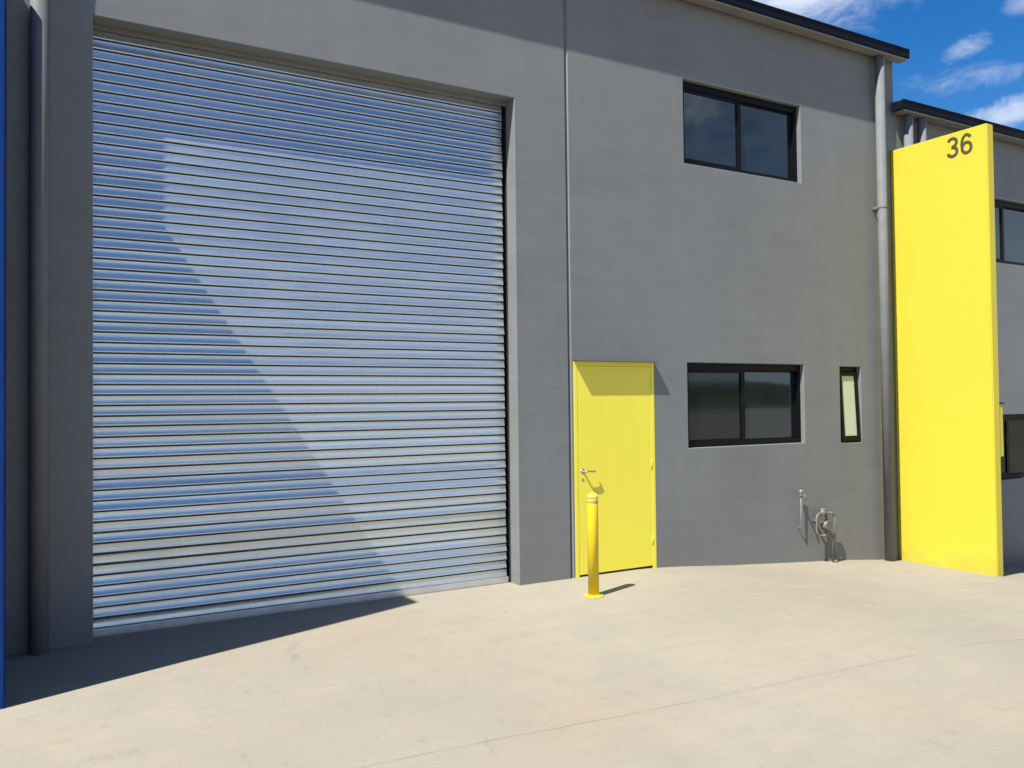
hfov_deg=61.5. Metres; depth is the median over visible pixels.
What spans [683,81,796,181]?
window
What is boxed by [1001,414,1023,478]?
window
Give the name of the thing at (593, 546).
bollard
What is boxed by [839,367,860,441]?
window
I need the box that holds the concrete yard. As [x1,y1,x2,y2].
[0,560,1023,767]
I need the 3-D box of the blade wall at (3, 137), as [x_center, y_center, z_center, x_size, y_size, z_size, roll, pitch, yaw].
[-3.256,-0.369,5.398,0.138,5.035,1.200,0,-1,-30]
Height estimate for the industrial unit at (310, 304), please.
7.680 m
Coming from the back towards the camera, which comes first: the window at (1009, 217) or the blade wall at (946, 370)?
the window at (1009, 217)
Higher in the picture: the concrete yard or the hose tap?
the hose tap
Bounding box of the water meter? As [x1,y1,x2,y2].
[811,508,837,561]
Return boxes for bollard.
[583,493,603,598]
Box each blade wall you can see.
[0,0,6,708]
[890,123,1002,576]
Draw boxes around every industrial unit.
[6,0,909,655]
[892,99,1023,562]
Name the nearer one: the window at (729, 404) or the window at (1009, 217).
the window at (729, 404)
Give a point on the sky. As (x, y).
(967, 56)
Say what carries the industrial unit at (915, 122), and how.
on the concrete yard
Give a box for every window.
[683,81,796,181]
[687,363,800,447]
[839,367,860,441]
[994,199,1023,265]
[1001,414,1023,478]
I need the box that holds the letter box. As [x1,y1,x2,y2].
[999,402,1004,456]
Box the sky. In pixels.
[754,0,1023,129]
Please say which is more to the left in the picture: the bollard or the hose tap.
the bollard
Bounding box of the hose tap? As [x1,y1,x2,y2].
[798,490,806,527]
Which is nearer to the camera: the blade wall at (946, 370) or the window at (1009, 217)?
the blade wall at (946, 370)
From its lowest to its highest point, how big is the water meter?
0.657 m

